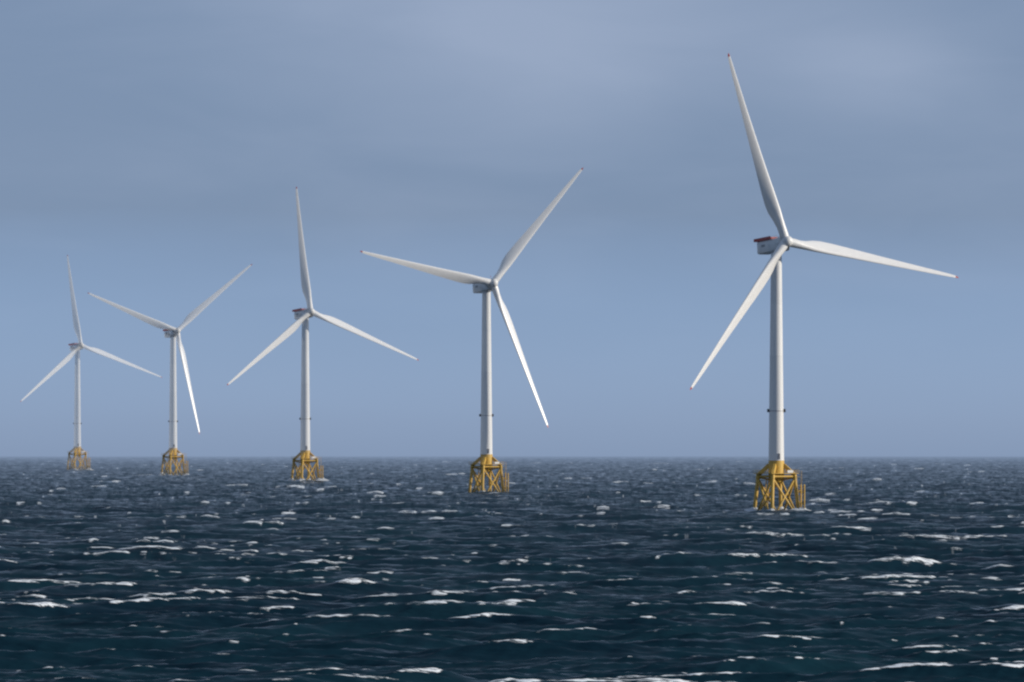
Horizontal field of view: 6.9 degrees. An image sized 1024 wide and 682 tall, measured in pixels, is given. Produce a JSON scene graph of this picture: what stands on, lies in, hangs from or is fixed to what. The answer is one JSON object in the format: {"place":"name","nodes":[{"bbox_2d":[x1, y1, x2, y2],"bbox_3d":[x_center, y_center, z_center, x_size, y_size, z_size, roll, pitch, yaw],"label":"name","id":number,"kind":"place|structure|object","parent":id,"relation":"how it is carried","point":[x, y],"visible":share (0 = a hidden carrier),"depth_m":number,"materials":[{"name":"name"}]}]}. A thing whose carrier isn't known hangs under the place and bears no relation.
{"place":"outdoors","nodes":[
{"label":"outdoors","id":0,"kind":"place"},
{"bbox_2d":[0,456,1023,681],"bbox_3d":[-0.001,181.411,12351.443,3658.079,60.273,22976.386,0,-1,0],"label":"sea","id":1,"kind":"structure","parent":0,"point":[543,569],"depth_m":1900.09,"materials":[{"name":"liquid"}]},
{"bbox_2d":[88,264,251,474],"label":"turbine","id":2,"kind":"object","parent":1,"relation":"on","point":[172,333],"visible":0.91,"depth_m":6208.84,"materials":[{"name":"metal"}]},
{"bbox_2d":[227,186,418,481],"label":"turbine","id":3,"kind":"object","parent":1,"relation":"on","point":[305,454],"visible":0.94,"depth_m":5234.39,"materials":[{"name":"metal"}]},
{"bbox_2d":[360,168,582,492],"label":"turbine","id":4,"kind":"object","parent":1,"relation":"on","point":[485,287],"visible":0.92,"depth_m":4250.51,"materials":[{"name":"metal"}]},
{"bbox_2d":[690,53,958,510],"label":"turbine","id":5,"kind":"object","parent":1,"relation":"on","point":[777,247],"visible":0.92,"depth_m":3319.47,"materials":[{"name":"metal"}]},
{"bbox_2d":[0,0,1023,455],"label":"sky","id":6,"kind":"structure","parent":0,"point":[153,153],"materials":[{"name":"blue"}]}
]}

